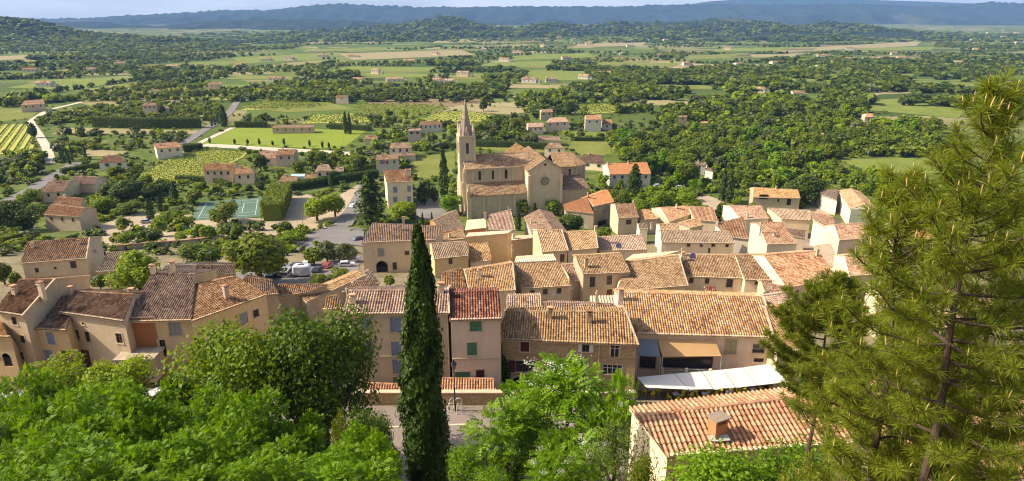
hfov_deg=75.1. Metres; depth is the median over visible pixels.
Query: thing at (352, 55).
farmhouse
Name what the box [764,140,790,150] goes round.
leafy tree
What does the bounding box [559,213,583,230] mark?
leafy tree
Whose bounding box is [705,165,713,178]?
villa
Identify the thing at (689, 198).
leafy tree
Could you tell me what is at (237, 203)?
court lines
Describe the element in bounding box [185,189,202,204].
leafy tree
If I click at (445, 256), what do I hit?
village house
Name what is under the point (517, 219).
cypress tree
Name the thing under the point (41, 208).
leafy tree
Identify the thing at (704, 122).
villa
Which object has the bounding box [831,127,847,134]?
leafy tree
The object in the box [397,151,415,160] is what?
villa
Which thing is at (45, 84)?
farmhouse
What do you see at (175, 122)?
hedge
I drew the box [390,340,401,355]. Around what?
window
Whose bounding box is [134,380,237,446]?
leafy tree
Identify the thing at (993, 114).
pine tree
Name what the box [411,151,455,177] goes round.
meadow
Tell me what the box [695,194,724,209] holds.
sunny lane
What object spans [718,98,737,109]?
leafy tree
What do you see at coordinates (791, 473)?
leafy tree
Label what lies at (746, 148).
leafy tree
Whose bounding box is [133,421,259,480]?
leafy tree
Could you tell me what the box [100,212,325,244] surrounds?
gravel yard
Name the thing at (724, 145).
leafy tree
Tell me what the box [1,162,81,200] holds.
road
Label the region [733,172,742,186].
leafy tree
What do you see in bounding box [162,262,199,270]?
village house
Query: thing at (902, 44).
field
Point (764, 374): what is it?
shade canopy
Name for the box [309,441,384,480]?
leafy tree
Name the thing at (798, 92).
farmhouse
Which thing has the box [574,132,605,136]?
garden lawn
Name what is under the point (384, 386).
lean to
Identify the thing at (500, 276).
village house
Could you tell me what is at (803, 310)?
pine tree
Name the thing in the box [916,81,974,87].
field
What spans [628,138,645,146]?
leafy tree
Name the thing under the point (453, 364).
street lamp
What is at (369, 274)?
village house
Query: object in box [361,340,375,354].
window
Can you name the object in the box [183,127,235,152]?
lane
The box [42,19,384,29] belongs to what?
plateau
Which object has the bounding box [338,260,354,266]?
parked car
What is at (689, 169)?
leafy tree
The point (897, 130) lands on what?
leafy tree
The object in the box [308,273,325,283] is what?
leafy tree
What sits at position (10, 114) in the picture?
field
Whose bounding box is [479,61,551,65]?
field
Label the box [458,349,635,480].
leafy tree
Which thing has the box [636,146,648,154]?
leafy tree
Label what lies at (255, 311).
window
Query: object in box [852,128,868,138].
leafy tree
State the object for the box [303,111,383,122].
vine rows
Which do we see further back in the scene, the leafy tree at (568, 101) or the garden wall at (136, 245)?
the leafy tree at (568, 101)
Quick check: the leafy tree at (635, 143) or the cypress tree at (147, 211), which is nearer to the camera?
the cypress tree at (147, 211)
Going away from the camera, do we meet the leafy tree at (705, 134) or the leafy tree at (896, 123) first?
the leafy tree at (705, 134)
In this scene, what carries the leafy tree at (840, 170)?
on the terrain at (14, 258)
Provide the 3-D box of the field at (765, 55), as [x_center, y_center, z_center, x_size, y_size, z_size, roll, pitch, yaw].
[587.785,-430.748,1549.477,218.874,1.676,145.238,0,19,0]
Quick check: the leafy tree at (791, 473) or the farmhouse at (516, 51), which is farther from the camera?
the farmhouse at (516, 51)
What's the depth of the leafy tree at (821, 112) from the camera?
486.12 m
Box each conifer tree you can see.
[348,171,395,230]
[625,163,643,195]
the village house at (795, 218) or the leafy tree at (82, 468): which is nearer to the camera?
the leafy tree at (82, 468)
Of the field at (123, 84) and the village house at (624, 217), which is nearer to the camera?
the village house at (624, 217)
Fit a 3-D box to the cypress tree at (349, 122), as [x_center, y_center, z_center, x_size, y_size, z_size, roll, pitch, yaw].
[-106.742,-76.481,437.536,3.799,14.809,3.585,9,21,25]
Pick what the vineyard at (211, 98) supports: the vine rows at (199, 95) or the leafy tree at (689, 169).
the vine rows at (199, 95)
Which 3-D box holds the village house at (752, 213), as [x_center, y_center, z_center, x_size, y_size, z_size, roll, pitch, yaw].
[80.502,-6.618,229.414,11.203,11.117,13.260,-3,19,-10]
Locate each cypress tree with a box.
[60,148,65,162]
[66,151,71,163]
[69,146,73,160]
[82,146,87,157]
[143,198,154,219]
[156,196,162,210]
[169,182,178,202]
[219,104,227,126]
[328,171,333,186]
[343,111,347,132]
[347,113,351,133]
[393,223,453,480]
[438,150,448,196]
[514,211,521,230]
[532,203,537,211]
[715,204,721,219]
[717,169,727,201]
[725,173,734,202]
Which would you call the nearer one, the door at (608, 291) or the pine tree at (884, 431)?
the pine tree at (884, 431)
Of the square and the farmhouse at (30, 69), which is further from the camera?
the farmhouse at (30, 69)
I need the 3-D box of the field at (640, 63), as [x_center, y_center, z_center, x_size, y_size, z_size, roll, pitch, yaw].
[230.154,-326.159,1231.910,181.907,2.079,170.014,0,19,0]
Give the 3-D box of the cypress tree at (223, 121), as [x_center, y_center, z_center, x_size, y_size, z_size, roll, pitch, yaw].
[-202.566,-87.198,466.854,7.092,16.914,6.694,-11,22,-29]
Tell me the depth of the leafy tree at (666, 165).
325.11 m
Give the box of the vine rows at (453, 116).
[424,110,489,120]
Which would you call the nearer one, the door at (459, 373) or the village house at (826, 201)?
the door at (459, 373)
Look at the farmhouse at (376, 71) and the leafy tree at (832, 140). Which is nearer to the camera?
the leafy tree at (832, 140)
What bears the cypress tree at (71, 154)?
on the terrain at (14, 258)
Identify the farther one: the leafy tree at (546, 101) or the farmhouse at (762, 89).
the farmhouse at (762, 89)
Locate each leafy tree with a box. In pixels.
[0,154,24,169]
[0,199,40,227]
[0,262,12,284]
[0,362,73,456]
[0,379,115,467]
[0,395,64,468]
[0,421,89,480]
[0,430,144,480]
[8,271,21,284]
[15,188,39,204]
[19,348,88,396]
[26,122,37,137]
[27,203,48,214]
[53,375,141,419]
[57,439,182,478]
[68,386,179,461]
[79,353,155,404]
[87,195,116,211]
[90,274,107,288]
[99,182,113,198]
[102,249,161,290]
[107,178,144,198]
[113,199,144,213]
[115,215,133,231]
[115,230,136,242]
[120,373,195,424]
[120,447,225,480]
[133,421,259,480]
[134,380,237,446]
[135,228,163,241]
[140,184,163,200]
[146,231,159,240]
[149,219,166,234]
[155,209,181,227]
[155,315,290,425]
[158,104,164,112]
[159,210,195,231]
[174,231,187,238]
[175,242,222,262]
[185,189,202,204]
[187,384,290,458]
[192,224,205,237]
[198,225,216,238]
[207,201,238,223]
[214,432,317,478]
[214,449,309,480]
[220,230,288,276]
[230,218,241,224]
[230,223,243,237]
[240,300,381,448]
[253,154,267,170]
[267,408,327,466]
[278,220,293,231]
[278,231,299,244]
[279,437,403,480]
[283,228,305,239]
[291,160,304,173]
[302,247,321,264]
[303,196,330,220]
[305,150,323,164]
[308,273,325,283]
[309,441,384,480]
[317,240,334,261]
[322,192,345,216]
[325,266,349,281]
[330,406,347,445]
[333,243,358,260]
[336,418,380,451]
[342,405,394,448]
[346,152,365,163]
[347,155,360,167]
[353,146,366,155]
[362,426,403,480]
[384,275,395,286]
[390,201,415,221]
[416,181,431,204]
[420,141,431,153]
[429,186,438,201]
[439,195,463,211]
[444,440,498,480]
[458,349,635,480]
[471,462,511,480]
[473,396,562,480]
[474,123,485,133]
[479,99,487,110]
[481,124,490,131]
[487,122,497,131]
[509,117,523,127]
[516,199,529,212]
[521,437,614,480]
[522,133,537,141]
[537,96,551,104]
[545,199,562,214]
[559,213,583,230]
[564,100,575,106]
[564,101,574,114]
[564,227,577,230]
[582,368,639,480]
[583,412,661,480]
[597,173,609,187]
[597,227,611,236]
[609,189,629,202]
[611,138,628,146]
[612,141,623,153]
[613,179,626,191]
[615,128,637,138]
[618,146,627,155]
[624,452,659,480]
[626,151,637,162]
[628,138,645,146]
[630,141,640,149]
[631,155,654,165]
[631,199,648,209]
[632,131,655,140]
[635,140,651,156]
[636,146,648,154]
[636,191,650,201]
[643,157,659,173]
[645,186,657,197]
[645,191,678,207]
[646,150,656,157]
[649,153,664,174]
[651,138,671,147]
[653,190,674,202]
[656,149,668,159]
[659,126,675,135]
[659,161,672,171]
[661,438,786,480]
[662,177,675,188]
[666,149,686,159]
[667,157,683,172]
[667,160,676,173]
[670,102,688,112]
[670,172,683,186]
[672,193,702,205]
[674,142,691,148]
[675,111,696,122]
[675,153,697,162]
[675,160,700,183]
[679,105,692,113]
[680,138,702,146]
[680,147,700,158]
[682,187,694,195]
[687,179,704,190]
[690,121,698,131]
[691,112,705,122]
[692,145,707,157]
[694,137,713,146]
[696,132,715,142]
[702,145,729,155]
[702,156,714,167]
[703,145,723,156]
[704,151,715,165]
[713,126,728,138]
[713,157,726,168]
[717,136,735,144]
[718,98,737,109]
[719,142,730,153]
[722,152,739,167]
[726,162,734,168]
[727,169,739,176]
[731,129,747,136]
[731,160,751,170]
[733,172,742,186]
[734,148,752,159]
[736,140,763,149]
[738,101,751,111]
[738,145,755,151]
[739,134,748,141]
[739,169,761,179]
[740,168,756,179]
[745,106,758,113]
[747,125,761,139]
[747,140,760,148]
[748,159,757,169]
[749,433,842,480]
[753,97,771,106]
[753,148,768,158]
[754,111,765,118]
[754,161,775,176]
[756,129,775,139]
[757,116,772,129]
[758,160,769,170]
[760,117,776,128]
[761,136,773,148]
[762,100,776,111]
[762,142,776,153]
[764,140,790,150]
[767,151,781,160]
[768,132,792,145]
[768,153,786,165]
[770,174,782,186]
[771,157,782,169]
[772,125,785,132]
[776,165,792,178]
[777,458,821,480]
[778,160,789,167]
[784,98,805,111]
[784,154,798,166]
[784,174,827,204]
[785,126,795,137]
[790,150,801,166]
[793,122,813,135]
[794,111,805,118]
[797,143,814,150]
[800,134,820,142]
[802,148,815,161]
[806,140,825,148]
[807,146,821,162]
[809,121,832,131]
[811,115,831,125]
[818,159,834,169]
[819,108,829,115]
[820,135,838,144]
[822,169,835,182]
[823,142,841,158]
[824,143,830,158]
[825,133,849,145]
[831,117,847,129]
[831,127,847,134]
[836,123,845,129]
[836,164,846,173]
[840,103,851,115]
[841,173,867,186]
[848,127,869,138]
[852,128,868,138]
[856,183,871,194]
[866,170,881,187]
[877,135,897,144]
[879,126,894,134]
[886,126,914,137]
[892,117,908,128]
[900,137,927,147]
[909,119,921,128]
[917,119,929,124]
[925,134,947,149]
[990,457,1023,480]
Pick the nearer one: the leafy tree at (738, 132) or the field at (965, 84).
the leafy tree at (738, 132)
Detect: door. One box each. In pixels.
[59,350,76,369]
[80,348,92,368]
[454,370,470,376]
[475,369,484,377]
[606,288,612,295]
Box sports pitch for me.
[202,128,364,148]
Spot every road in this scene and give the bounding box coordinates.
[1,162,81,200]
[332,184,361,243]
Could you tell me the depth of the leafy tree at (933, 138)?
371.90 m
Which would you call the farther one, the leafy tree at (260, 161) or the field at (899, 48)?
the field at (899, 48)
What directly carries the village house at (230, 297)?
on the terrain at (14, 258)
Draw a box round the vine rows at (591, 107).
[574,101,631,113]
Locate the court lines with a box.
[199,199,257,217]
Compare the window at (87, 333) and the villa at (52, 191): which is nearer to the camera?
the window at (87, 333)
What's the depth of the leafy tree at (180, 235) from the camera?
212.06 m
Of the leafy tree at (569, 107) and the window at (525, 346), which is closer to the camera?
the window at (525, 346)
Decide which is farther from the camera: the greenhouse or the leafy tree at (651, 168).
the leafy tree at (651, 168)
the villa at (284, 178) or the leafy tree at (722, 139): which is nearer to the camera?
the villa at (284, 178)
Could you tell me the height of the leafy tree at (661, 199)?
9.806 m
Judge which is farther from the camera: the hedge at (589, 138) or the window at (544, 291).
the hedge at (589, 138)
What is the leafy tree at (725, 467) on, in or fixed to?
on the terrain at (14, 258)
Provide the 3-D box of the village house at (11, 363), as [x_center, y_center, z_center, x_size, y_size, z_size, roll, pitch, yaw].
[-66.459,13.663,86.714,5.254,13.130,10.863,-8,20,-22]
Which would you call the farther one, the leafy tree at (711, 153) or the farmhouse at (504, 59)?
the farmhouse at (504, 59)
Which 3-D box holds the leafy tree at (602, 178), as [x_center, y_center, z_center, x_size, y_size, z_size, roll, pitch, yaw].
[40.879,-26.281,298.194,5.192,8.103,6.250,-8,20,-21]
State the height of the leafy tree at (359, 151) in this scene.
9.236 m
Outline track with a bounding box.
[27,102,81,163]
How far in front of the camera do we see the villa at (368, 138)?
402.41 m
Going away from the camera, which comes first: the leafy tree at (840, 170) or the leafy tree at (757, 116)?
the leafy tree at (840, 170)
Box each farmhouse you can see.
[21,68,41,71]
[35,81,58,86]
[86,67,98,72]
[113,61,125,65]
[167,64,178,69]
[260,57,273,60]
[267,76,287,81]
[283,57,296,59]
[317,54,329,56]
[348,54,360,56]
[353,77,363,82]
[371,68,383,73]
[385,77,405,81]
[437,79,456,82]
[456,71,472,76]
[499,57,511,60]
[512,50,523,52]
[521,77,541,82]
[545,77,558,82]
[561,56,572,59]
[578,74,591,79]
[682,61,692,65]
[757,87,769,92]
[791,90,807,95]
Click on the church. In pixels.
(490, 183)
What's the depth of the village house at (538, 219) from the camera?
207.52 m
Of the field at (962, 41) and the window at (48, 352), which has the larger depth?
the field at (962, 41)
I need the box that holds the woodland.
[0,15,1023,255]
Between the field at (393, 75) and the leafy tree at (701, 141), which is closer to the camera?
the leafy tree at (701, 141)
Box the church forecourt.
[416,196,456,220]
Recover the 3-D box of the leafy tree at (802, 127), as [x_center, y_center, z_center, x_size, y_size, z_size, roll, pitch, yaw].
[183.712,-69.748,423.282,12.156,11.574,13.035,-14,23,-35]
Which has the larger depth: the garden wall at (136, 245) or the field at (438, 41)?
the field at (438, 41)
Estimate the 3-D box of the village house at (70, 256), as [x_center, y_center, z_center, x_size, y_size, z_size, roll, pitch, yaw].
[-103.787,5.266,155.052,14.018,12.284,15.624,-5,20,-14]
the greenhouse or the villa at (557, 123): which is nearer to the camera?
the greenhouse
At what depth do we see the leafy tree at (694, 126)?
421.58 m
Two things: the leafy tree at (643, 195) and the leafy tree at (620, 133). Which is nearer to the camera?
the leafy tree at (643, 195)
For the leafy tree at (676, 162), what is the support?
on the terrain at (14, 258)
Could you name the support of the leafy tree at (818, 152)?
on the terrain at (14, 258)
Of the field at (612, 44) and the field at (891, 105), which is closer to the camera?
the field at (891, 105)
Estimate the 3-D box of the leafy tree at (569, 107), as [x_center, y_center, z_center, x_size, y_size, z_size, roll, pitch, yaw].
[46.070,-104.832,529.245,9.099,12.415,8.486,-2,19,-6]
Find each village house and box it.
[0,275,90,381]
[0,321,25,389]
[21,236,104,282]
[34,294,84,382]
[58,276,144,372]
[95,243,129,284]
[112,260,216,382]
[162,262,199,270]
[191,276,272,363]
[196,252,235,277]
[243,274,281,333]
[277,272,327,326]
[300,270,366,324]
[322,293,347,376]
[342,268,375,306]
[342,281,451,389]
[362,216,442,272]
[363,269,379,285]
[429,203,465,233]
[429,241,468,277]
[440,267,466,287]
[443,229,465,241]
[449,286,501,389]
[463,255,515,322]
[465,218,485,240]
[465,230,511,263]
[468,234,491,267]
[484,208,515,235]
[501,294,638,389]
[504,292,542,312]
[511,233,532,262]
[511,244,556,263]
[514,262,570,303]
[524,209,565,234]
[532,221,568,263]
[543,290,616,306]
[561,254,579,300]
[563,197,593,228]
[563,225,597,262]
[572,252,630,301]
[582,190,613,225]
[589,295,613,302]
[597,234,647,259]
[610,199,638,234]
[613,287,779,395]
[617,254,688,290]
[626,243,679,259]
[628,380,898,480]
[636,223,647,242]
[637,209,657,232]
[650,222,679,246]
[651,204,690,223]
[657,230,734,253]
[678,218,703,229]
[678,244,742,291]
[689,206,718,229]
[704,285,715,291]
[715,213,748,253]
[722,205,768,235]
[733,253,770,292]
[747,221,797,253]
[748,186,800,210]
[749,248,832,304]
[757,271,791,298]
[760,280,790,303]
[761,301,798,389]
[767,207,810,238]
[786,228,805,250]
[810,211,842,245]
[814,243,835,269]
[816,189,837,214]
[823,216,869,253]
[832,253,881,300]
[836,188,874,223]
[862,281,932,338]
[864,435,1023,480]
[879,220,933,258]
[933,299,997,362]
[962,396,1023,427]
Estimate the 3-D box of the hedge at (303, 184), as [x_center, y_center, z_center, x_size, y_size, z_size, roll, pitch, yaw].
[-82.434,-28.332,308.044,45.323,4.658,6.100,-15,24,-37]
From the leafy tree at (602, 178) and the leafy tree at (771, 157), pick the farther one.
the leafy tree at (771, 157)
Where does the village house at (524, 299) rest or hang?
on the terrain at (14, 258)
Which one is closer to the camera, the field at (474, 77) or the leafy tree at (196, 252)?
the leafy tree at (196, 252)
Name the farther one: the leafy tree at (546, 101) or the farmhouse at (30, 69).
the farmhouse at (30, 69)
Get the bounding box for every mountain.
[30,1,1023,25]
[695,0,973,6]
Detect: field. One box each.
[0,55,26,59]
[0,109,38,120]
[8,77,132,89]
[52,128,196,133]
[74,82,136,91]
[82,149,127,155]
[227,75,306,79]
[231,54,325,62]
[243,100,357,111]
[303,47,386,51]
[331,66,434,70]
[338,50,474,59]
[361,73,427,76]
[433,38,504,42]
[446,106,527,114]
[452,73,485,79]
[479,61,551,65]
[509,84,565,88]
[513,52,592,59]
[524,71,587,79]
[569,141,611,155]
[574,42,644,46]
[597,62,679,66]
[608,36,637,38]
[622,100,687,104]
[657,85,711,89]
[682,53,749,59]
[713,47,815,51]
[730,54,797,56]
[773,41,920,52]
[838,158,942,172]
[842,47,935,50]
[854,56,896,58]
[870,99,964,117]
[903,39,1013,42]
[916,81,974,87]
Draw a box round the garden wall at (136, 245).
[108,235,227,251]
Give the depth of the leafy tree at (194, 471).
26.91 m
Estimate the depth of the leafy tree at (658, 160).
322.96 m
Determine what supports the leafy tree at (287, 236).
on the terrain at (14, 258)
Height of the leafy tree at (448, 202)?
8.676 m
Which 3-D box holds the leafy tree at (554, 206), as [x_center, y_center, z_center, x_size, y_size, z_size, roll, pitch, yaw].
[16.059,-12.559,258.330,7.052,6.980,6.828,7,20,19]
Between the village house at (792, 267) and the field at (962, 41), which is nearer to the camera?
the village house at (792, 267)
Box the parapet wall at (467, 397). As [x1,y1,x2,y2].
[340,390,634,404]
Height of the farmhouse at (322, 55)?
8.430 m
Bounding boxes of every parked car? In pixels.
[140,219,151,223]
[146,387,164,400]
[264,273,274,278]
[311,266,323,272]
[322,262,333,268]
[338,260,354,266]
[346,256,360,261]
[351,235,363,240]
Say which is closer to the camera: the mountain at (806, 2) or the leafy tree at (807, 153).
the leafy tree at (807, 153)
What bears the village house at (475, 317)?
on the terrain at (14, 258)
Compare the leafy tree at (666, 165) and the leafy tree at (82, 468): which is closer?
the leafy tree at (82, 468)
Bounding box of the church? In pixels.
[456,96,590,218]
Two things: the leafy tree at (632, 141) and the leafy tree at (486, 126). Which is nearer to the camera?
the leafy tree at (632, 141)
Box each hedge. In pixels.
[0,231,23,243]
[59,161,99,173]
[90,116,201,128]
[174,175,231,187]
[181,142,203,151]
[234,121,267,127]
[259,181,292,220]
[287,169,378,190]
[306,162,375,174]
[328,123,370,130]
[418,140,456,148]
[476,139,553,149]
[574,136,608,140]
[634,401,665,405]
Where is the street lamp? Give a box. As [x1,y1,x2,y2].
[451,359,456,410]
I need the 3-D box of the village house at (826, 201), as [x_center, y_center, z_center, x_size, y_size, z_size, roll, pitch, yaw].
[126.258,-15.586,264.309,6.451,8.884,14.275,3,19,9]
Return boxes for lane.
[179,96,245,145]
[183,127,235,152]
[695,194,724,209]
[803,233,813,249]
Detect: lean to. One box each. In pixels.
[361,382,399,389]
[441,377,495,389]
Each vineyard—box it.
[0,124,33,153]
[141,150,246,179]
[180,89,232,99]
[302,113,368,123]
[354,105,448,116]
[425,111,490,120]
[574,102,628,114]
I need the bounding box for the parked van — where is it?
[280,266,292,277]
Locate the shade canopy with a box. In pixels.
[635,364,784,400]
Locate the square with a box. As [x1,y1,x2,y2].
[92,406,630,480]
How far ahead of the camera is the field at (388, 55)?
1594.40 m
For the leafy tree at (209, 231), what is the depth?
212.48 m
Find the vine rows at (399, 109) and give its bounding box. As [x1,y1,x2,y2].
[354,102,447,115]
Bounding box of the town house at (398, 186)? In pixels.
[383,169,412,208]
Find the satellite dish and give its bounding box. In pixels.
[689,253,695,258]
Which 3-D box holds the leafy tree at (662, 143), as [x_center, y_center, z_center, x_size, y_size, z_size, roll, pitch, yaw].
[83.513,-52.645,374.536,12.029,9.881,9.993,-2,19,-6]
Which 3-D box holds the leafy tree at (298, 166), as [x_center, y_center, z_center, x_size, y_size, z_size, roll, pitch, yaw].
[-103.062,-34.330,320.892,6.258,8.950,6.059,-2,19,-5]
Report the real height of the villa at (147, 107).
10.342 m
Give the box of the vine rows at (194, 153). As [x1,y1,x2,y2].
[140,148,244,180]
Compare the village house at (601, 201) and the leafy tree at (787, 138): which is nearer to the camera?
the village house at (601, 201)
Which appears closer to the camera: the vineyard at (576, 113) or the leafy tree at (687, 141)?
the leafy tree at (687, 141)
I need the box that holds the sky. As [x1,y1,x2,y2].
[0,0,1023,18]
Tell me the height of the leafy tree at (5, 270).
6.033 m
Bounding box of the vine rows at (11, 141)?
[0,122,34,150]
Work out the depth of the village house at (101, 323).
86.24 m
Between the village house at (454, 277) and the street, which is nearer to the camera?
the street
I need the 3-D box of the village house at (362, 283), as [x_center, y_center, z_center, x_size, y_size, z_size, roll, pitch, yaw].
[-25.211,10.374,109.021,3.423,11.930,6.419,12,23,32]
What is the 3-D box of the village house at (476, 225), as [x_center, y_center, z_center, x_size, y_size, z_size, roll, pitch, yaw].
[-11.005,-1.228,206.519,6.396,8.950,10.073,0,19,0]
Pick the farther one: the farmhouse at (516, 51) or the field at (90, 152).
the farmhouse at (516, 51)
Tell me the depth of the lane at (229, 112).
460.23 m
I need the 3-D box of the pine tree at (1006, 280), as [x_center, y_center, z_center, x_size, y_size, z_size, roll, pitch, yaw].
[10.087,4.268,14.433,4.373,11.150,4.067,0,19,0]
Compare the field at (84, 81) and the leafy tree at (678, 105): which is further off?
the field at (84, 81)
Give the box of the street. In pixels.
[2,384,688,400]
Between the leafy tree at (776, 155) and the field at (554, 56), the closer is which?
the leafy tree at (776, 155)
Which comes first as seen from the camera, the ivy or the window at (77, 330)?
the ivy
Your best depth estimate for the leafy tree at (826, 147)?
360.17 m
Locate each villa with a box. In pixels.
[21,99,45,111]
[41,178,81,202]
[43,201,99,230]
[53,194,86,206]
[72,174,108,192]
[99,155,126,169]
[142,103,156,113]
[153,142,182,159]
[157,106,169,115]
[203,161,240,182]
[208,82,221,88]
[233,165,255,184]
[260,149,276,165]
[272,125,314,133]
[275,147,298,166]
[278,174,296,183]
[303,173,327,179]
[315,164,331,176]
[334,165,343,172]
[336,95,348,103]
[365,134,377,144]
[375,154,398,173]
[389,141,410,153]
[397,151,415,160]
[408,128,420,141]
[418,121,441,132]
[503,142,523,152]
[526,123,543,134]
[538,135,560,143]
[540,109,552,119]
[544,141,564,156]
[546,117,568,131]
[582,153,605,170]
[584,114,601,130]
[601,119,611,129]
[603,161,650,186]
[678,115,686,124]
[695,160,705,174]
[699,121,707,126]
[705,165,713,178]
[861,113,872,123]
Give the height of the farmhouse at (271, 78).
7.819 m
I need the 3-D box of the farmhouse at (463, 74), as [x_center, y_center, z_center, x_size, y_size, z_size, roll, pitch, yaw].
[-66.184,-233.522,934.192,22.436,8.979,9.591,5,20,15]
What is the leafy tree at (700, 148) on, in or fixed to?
on the terrain at (14, 258)
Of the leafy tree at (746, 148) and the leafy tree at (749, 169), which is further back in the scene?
the leafy tree at (746, 148)
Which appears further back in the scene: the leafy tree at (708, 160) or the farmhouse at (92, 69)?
the farmhouse at (92, 69)
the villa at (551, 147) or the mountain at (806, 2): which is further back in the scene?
the mountain at (806, 2)
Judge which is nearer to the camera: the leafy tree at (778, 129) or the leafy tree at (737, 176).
the leafy tree at (737, 176)
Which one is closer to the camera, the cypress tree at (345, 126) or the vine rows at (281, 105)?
the cypress tree at (345, 126)
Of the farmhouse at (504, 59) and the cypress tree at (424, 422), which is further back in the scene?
the farmhouse at (504, 59)
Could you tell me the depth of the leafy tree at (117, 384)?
52.24 m
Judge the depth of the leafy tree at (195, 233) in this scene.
217.82 m
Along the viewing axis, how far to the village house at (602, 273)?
122.84 m
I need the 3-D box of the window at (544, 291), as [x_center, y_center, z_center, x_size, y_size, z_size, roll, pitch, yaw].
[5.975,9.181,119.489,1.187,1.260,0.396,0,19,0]
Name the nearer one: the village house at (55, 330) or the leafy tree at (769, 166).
the village house at (55, 330)
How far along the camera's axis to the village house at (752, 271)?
124.83 m
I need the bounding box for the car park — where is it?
[236,256,360,285]
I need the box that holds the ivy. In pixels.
[501,344,510,384]
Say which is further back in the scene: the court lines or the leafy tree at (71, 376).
the court lines
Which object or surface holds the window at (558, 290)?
in the village house at (547, 280)
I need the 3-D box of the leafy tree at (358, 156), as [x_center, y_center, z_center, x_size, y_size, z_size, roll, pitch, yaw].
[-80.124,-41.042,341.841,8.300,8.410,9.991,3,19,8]
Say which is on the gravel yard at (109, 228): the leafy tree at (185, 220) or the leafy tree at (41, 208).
the leafy tree at (185, 220)
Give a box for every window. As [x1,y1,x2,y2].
[10,316,18,326]
[18,334,26,344]
[20,351,25,360]
[42,349,53,361]
[44,331,57,345]
[69,260,77,268]
[74,328,81,340]
[83,330,91,343]
[114,332,124,344]
[129,317,160,346]
[156,339,168,356]
[167,322,183,336]
[238,310,249,326]
[252,308,260,318]
[357,316,373,332]
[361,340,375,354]
[377,248,384,256]
[389,316,402,332]
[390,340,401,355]
[391,358,401,374]
[391,376,400,382]
[392,262,397,269]
[448,258,452,264]
[466,341,478,356]
[468,321,482,331]
[509,359,535,373]
[519,342,530,352]
[542,288,548,294]
[556,287,561,293]
[559,253,564,261]
[578,344,592,352]
[588,276,595,287]
[598,220,605,225]
[602,363,623,374]
[605,274,612,285]
[609,345,620,358]
[638,356,656,369]
[657,351,713,369]
[688,278,693,283]
[704,278,709,284]
[722,338,737,354]
[725,279,733,287]
[750,343,765,354]
[752,357,764,363]
[759,194,768,198]
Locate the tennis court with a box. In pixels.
[191,197,262,220]
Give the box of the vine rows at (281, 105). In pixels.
[242,99,325,108]
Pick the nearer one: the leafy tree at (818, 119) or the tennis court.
the tennis court
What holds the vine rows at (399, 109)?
on the vineyard at (398, 107)
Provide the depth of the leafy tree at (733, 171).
308.99 m
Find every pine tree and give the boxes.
[757,268,890,474]
[775,160,1007,480]
[790,64,1023,480]
[822,322,950,480]
[837,265,1022,480]
[868,190,1023,480]
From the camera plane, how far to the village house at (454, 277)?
115.78 m
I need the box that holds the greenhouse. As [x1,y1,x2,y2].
[291,174,305,180]
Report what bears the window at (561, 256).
in the village house at (549, 241)
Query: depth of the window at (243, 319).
91.65 m
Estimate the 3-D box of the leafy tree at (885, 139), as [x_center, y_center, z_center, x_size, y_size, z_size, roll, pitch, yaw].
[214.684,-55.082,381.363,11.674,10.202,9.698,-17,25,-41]
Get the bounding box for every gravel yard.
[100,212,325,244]
[281,184,358,228]
[803,205,839,214]
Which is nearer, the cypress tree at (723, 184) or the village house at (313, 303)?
the village house at (313, 303)
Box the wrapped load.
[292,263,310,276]
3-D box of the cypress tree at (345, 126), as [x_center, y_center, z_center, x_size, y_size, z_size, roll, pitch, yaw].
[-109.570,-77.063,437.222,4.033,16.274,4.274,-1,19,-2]
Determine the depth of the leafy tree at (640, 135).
393.62 m
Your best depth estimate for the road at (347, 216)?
253.26 m
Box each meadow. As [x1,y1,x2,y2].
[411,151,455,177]
[482,147,544,152]
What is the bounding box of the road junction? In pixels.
[292,226,363,251]
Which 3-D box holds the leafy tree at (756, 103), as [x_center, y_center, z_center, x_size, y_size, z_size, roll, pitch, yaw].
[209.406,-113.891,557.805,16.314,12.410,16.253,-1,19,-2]
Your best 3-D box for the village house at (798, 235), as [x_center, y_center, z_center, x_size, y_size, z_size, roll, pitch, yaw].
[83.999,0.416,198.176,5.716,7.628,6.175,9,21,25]
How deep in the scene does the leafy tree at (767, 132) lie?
394.89 m
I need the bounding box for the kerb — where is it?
[389,423,465,427]
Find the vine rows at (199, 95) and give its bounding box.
[148,88,234,98]
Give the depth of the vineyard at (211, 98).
648.11 m
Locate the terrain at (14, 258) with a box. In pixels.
[0,24,1023,405]
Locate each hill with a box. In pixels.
[1,16,328,47]
[248,16,971,40]
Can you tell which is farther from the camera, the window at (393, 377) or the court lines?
the court lines
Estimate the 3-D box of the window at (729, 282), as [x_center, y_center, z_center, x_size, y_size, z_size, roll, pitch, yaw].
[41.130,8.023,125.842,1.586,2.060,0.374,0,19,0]
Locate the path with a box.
[203,144,349,154]
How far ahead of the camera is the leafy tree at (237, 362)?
51.88 m
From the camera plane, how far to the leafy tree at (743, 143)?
368.95 m
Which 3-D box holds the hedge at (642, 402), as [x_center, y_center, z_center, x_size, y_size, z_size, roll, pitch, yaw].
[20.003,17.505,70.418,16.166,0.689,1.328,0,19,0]
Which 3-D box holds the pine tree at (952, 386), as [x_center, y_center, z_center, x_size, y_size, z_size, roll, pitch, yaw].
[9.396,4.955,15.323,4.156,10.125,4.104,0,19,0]
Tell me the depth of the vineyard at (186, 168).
350.16 m
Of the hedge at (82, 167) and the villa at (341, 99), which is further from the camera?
the villa at (341, 99)

